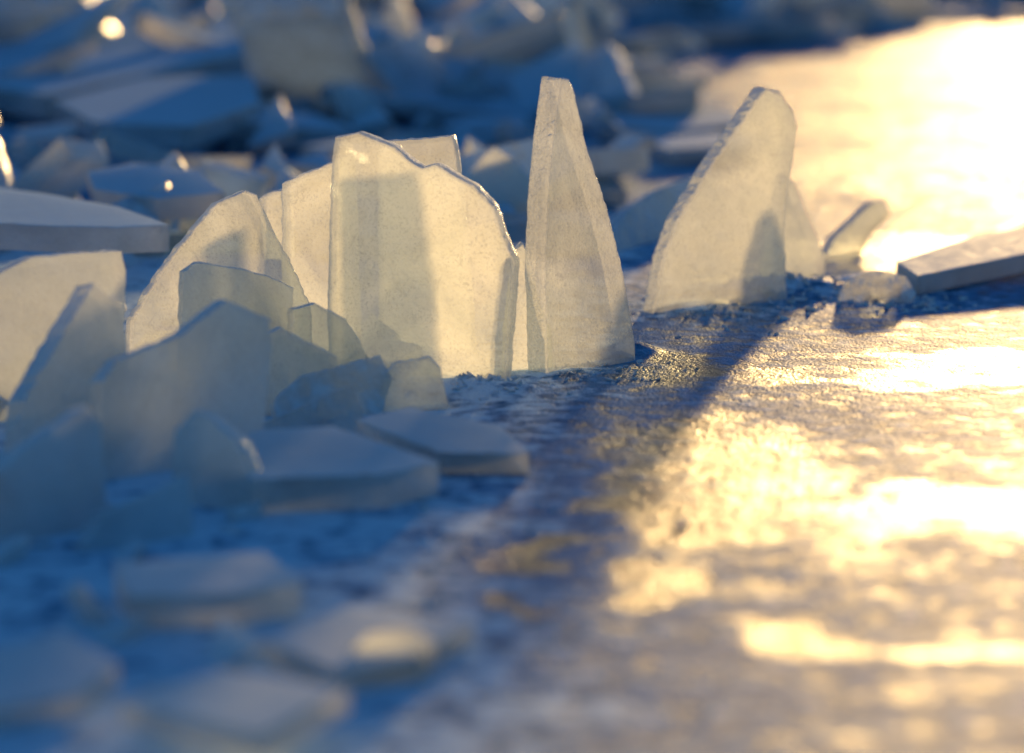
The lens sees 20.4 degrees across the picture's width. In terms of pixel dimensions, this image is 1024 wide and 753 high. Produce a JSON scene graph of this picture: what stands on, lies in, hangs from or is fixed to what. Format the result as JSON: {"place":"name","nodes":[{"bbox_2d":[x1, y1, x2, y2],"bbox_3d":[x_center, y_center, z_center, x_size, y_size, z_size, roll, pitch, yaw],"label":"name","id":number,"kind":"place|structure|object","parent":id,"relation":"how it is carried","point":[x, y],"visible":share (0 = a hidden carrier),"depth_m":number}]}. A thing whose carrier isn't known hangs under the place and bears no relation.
{"place":"outdoors","nodes":[
{"label":"outdoors","id":0,"kind":"place"},
{"bbox_2d":[0,1,1023,752],"bbox_3d":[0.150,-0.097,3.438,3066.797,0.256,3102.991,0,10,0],"label":"frozen lake ice","id":1,"kind":"structure","parent":0,"point":[836,565],"depth_m":2.85},
{"bbox_2d":[0,406,105,539],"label":"ice slab","id":2,"kind":"structure","parent":1,"relation":"on","point":[52,479],"depth_m":2.75},
{"bbox_2d":[0,631,118,727],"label":"ice plate","id":3,"kind":"object","parent":1,"relation":"on","point":[58,676],"visible":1,"depth_m":2.17},
{"bbox_2d":[0,250,125,420],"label":"ice slab","id":4,"kind":"structure","parent":1,"relation":"on","point":[36,291],"depth_m":3.33},
{"bbox_2d":[4,283,126,451],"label":"ice slab","id":5,"kind":"structure","parent":1,"relation":"on","point":[83,342],"depth_m":3.14},
{"bbox_2d":[0,188,169,253],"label":"ice plate","id":6,"kind":"object","parent":1,"relation":"on","point":[36,221],"visible":0.96,"depth_m":4.20},
{"bbox_2d":[0,14,246,119],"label":"ice plate","id":7,"kind":"object","parent":1,"relation":"on","point":[125,52],"visible":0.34,"depth_m":7.21},
{"bbox_2d":[71,474,192,552],"bbox_3d":[-0.360,0.152,2.721,0.136,0.102,0.061,-9,13,-41],"label":"ice chunk","id":8,"kind":"object","parent":1,"relation":"on","point":[163,513],"visible":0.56,"depth_m":2.72},
{"bbox_2d":[88,299,271,480],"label":"ice slab","id":9,"kind":"structure","parent":1,"relation":"on","point":[145,401],"depth_m":3.05},
{"bbox_2d":[114,552,302,628],"bbox_3d":[-0.262,0.185,2.452,0.151,0.034,0.126,-3,10,-16],"label":"ice plate","id":10,"kind":"object","parent":1,"relation":"on","point":[238,589],"visible":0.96,"depth_m":2.42},
{"bbox_2d":[172,411,260,509],"bbox_3d":[-0.294,0.102,2.874,0.107,0.130,0.062,5,11,26],"label":"ice chunk","id":11,"kind":"object","parent":1,"relation":"on","point":[215,458],"visible":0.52,"depth_m":2.86},
{"bbox_2d":[125,190,312,352],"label":"ice slab","id":12,"kind":"structure","parent":1,"relation":"on","point":[206,238],"depth_m":3.66},
{"bbox_2d":[119,668,348,752],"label":"ice plate","id":13,"kind":"object","parent":1,"relation":"on","point":[229,711],"visible":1,"depth_m":2.05},
{"bbox_2d":[177,261,293,330],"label":"ice slab","id":14,"kind":"structure","parent":1,"relation":"on","point":[202,285],"depth_m":3.55},
{"bbox_2d":[0,242,524,741],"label":"ice rubble","id":15,"kind":"object","parent":1,"relation":"on","point":[232,644],"visible":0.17,"depth_m":2.41},
{"bbox_2d":[259,189,294,259],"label":"ice slab","id":16,"kind":"object","parent":1,"relation":"on","point":[271,202],"depth_m":3.91},
{"bbox_2d":[265,327,337,416],"bbox_3d":[-0.261,0.005,3.381,0.127,0.131,0.048,-8,13,-37],"label":"ice slab","id":17,"kind":"object","parent":1,"relation":"on","point":[292,358],"depth_m":3.37},
{"bbox_2d":[264,383,363,431],"bbox_3d":[-0.230,0.048,3.250,0.125,0.073,0.040,-3,11,-19],"label":"ice slab","id":18,"kind":"object","parent":1,"relation":"on","point":[351,408],"depth_m":3.26},
{"bbox_2d":[281,153,361,349],"bbox_3d":[-0.254,-0.146,3.775,0.115,0.307,0.025,5,11,26],"label":"ice slab","id":19,"kind":"object","parent":1,"relation":"on","point":[306,199],"depth_m":3.77},
{"bbox_2d":[287,302,364,365],"bbox_3d":[-0.233,-0.023,3.523,0.109,0.139,0.040,-6,11,-29],"label":"ice slab","id":20,"kind":"object","parent":1,"relation":"on","point":[346,338],"depth_m":3.53},
{"bbox_2d":[271,355,390,424],"bbox_3d":[-0.213,0.027,3.344,0.177,0.086,0.053,-7,12,-36],"label":"ice slab","id":21,"kind":"object","parent":1,"relation":"on","point":[369,379],"depth_m":3.35},
{"bbox_2d":[243,426,438,512],"bbox_3d":[-0.185,0.095,2.951,0.222,0.041,0.250,0,10,0],"label":"ice plate","id":22,"kind":"object","parent":1,"relation":"on","point":[317,468],"visible":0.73,"depth_m":2.88},
{"bbox_2d":[330,82,396,140],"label":"ice slab","id":23,"kind":"object","parent":1,"relation":"on","point":[352,101],"depth_m":6.64},
{"bbox_2d":[263,605,473,691],"bbox_3d":[-0.122,0.221,2.300,0.133,0.020,0.179,5,11,27],"label":"ice plate","id":24,"kind":"object","parent":1,"relation":"on","point":[316,650],"visible":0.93,"depth_m":2.28},
{"bbox_2d":[350,626,434,680],"bbox_3d":[-0.095,0.232,2.255,0.068,0.066,0.038,0,10,0],"label":"ice shard","id":25,"kind":"object","parent":1,"relation":"on","point":[365,641],"visible":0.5,"depth_m":2.26},
{"bbox_2d":[381,0,414,37],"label":"ice shard","id":26,"kind":"object","parent":1,"relation":"on","point":[397,15],"visible":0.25,"depth_m":8.92},
{"bbox_2d":[383,356,448,411],"bbox_3d":[-0.125,0.020,3.404,0.097,0.089,0.056,-2,10,-9],"label":"ice chunk","id":27,"kind":"object","parent":1,"relation":"on","point":[406,379],"visible":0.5,"depth_m":3.39},
{"bbox_2d":[327,131,519,378],"bbox_3d":[-0.113,-0.130,3.604,0.251,0.358,0.038,3,10,17],"label":"ice slab","id":28,"kind":"object","parent":1,"relation":"on","point":[397,213],"depth_m":3.59},
{"bbox_2d":[384,135,475,335],"bbox_3d":[-0.113,-0.164,3.817,0.142,0.321,0.044,3,11,18],"label":"ice slab","id":29,"kind":"object","parent":1,"relation":"on","point":[439,278],"depth_m":3.80},
{"bbox_2d":[356,408,529,474],"bbox_3d":[-0.066,0.071,3.111,0.124,0.031,0.264,-6,12,-31],"label":"ice plate","id":30,"kind":"object","parent":1,"relation":"on","point":[452,444],"visible":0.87,"depth_m":3.08},
{"bbox_2d":[467,146,528,213],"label":"ice slab","id":31,"kind":"object","parent":1,"relation":"on","point":[511,189],"depth_m":5.08},
{"bbox_2d":[0,0,1023,261],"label":"ice rubble field","id":32,"kind":"structure","parent":1,"relation":"on","point":[468,74],"depth_m":7.12},
{"bbox_2d":[87,162,224,220],"bbox_3d":[-0.602,-0.313,4.832,0.350,0.073,0.162,8,13,40],"label":"ice plate","id":33,"kind":"object","parent":32,"relation":"on","point":[189,194],"visible":0.84,"depth_m":4.79},
{"bbox_2d":[55,75,260,148],"bbox_3d":[-0.803,-0.607,6.466,0.477,0.096,0.902,0,10,0],"label":"ice plate","id":34,"kind":"object","parent":32,"relation":"on","point":[183,112],"visible":0.91,"depth_m":6.33},
{"bbox_2d":[501,242,552,370],"bbox_3d":[0.020,-0.074,3.644,0.072,0.198,0.016,-3,10,-15],"label":"ice shard","id":35,"kind":"object","parent":1,"relation":"on","point":[520,361],"visible":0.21,"depth_m":3.64},
{"bbox_2d":[525,76,634,372],"bbox_3d":[0.090,-0.182,3.650,0.034,0.412,0.180,10,14,44],"label":"ice shard","id":36,"kind":"object","parent":1,"relation":"on","point":[558,139],"visible":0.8,"depth_m":3.60},
{"bbox_2d":[319,271,976,686],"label":"ice crumbs","id":37,"kind":"object","parent":1,"relation":"on","point":[427,605],"visible":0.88,"depth_m":4.10},
{"bbox_2d":[610,177,690,251],"bbox_3d":[0.235,-0.261,4.968,0.066,0.135,0.448,4,11,21],"label":"ice slab","id":38,"kind":"object","parent":1,"relation":"on","point":[641,220],"depth_m":4.93},
{"bbox_2d":[589,107,734,142],"bbox_3d":[0.368,-0.612,6.910,0.364,0.040,0.756,0,10,0],"label":"ice plate","id":39,"kind":"object","parent":1,"relation":"on","point":[687,120],"visible":0.42,"depth_m":6.76},
{"bbox_2d":[614,131,752,162],"bbox_3d":[0.430,-0.519,6.411,0.303,0.030,0.416,-3,10,-15],"label":"ice plate","id":40,"kind":"object","parent":1,"relation":"on","point":[685,147],"visible":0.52,"depth_m":6.27},
{"bbox_2d":[643,86,796,313],"bbox_3d":[0.303,-0.235,4.145,0.245,0.369,0.032,-5,11,-27],"label":"ice shard","id":41,"kind":"object","parent":1,"relation":"on","point":[759,191],"visible":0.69,"depth_m":4.14},
{"bbox_2d":[759,174,824,276],"bbox_3d":[0.439,-0.217,4.449,0.022,0.204,0.145,10,14,43],"label":"ice shard","id":42,"kind":"object","parent":1,"relation":"on","point":[804,255],"visible":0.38,"depth_m":4.44},
{"bbox_2d":[822,200,890,258],"bbox_3d":[0.578,-0.234,4.793,0.033,0.115,0.192,8,13,40],"label":"ice shard","id":43,"kind":"object","parent":1,"relation":"on","point":[857,228],"visible":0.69,"depth_m":4.80},
{"bbox_2d":[836,270,915,303],"bbox_3d":[0.540,-0.123,4.236,0.122,0.070,0.057,-1,10,-8],"label":"ice chunk","id":44,"kind":"object","parent":1,"relation":"on","point":[860,286],"visible":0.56,"depth_m":4.22},
{"bbox_2d":[896,226,1023,294],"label":"ice plate","id":45,"kind":"object","parent":1,"relation":"on","point":[982,257],"visible":0.94,"depth_m":4.42}
]}

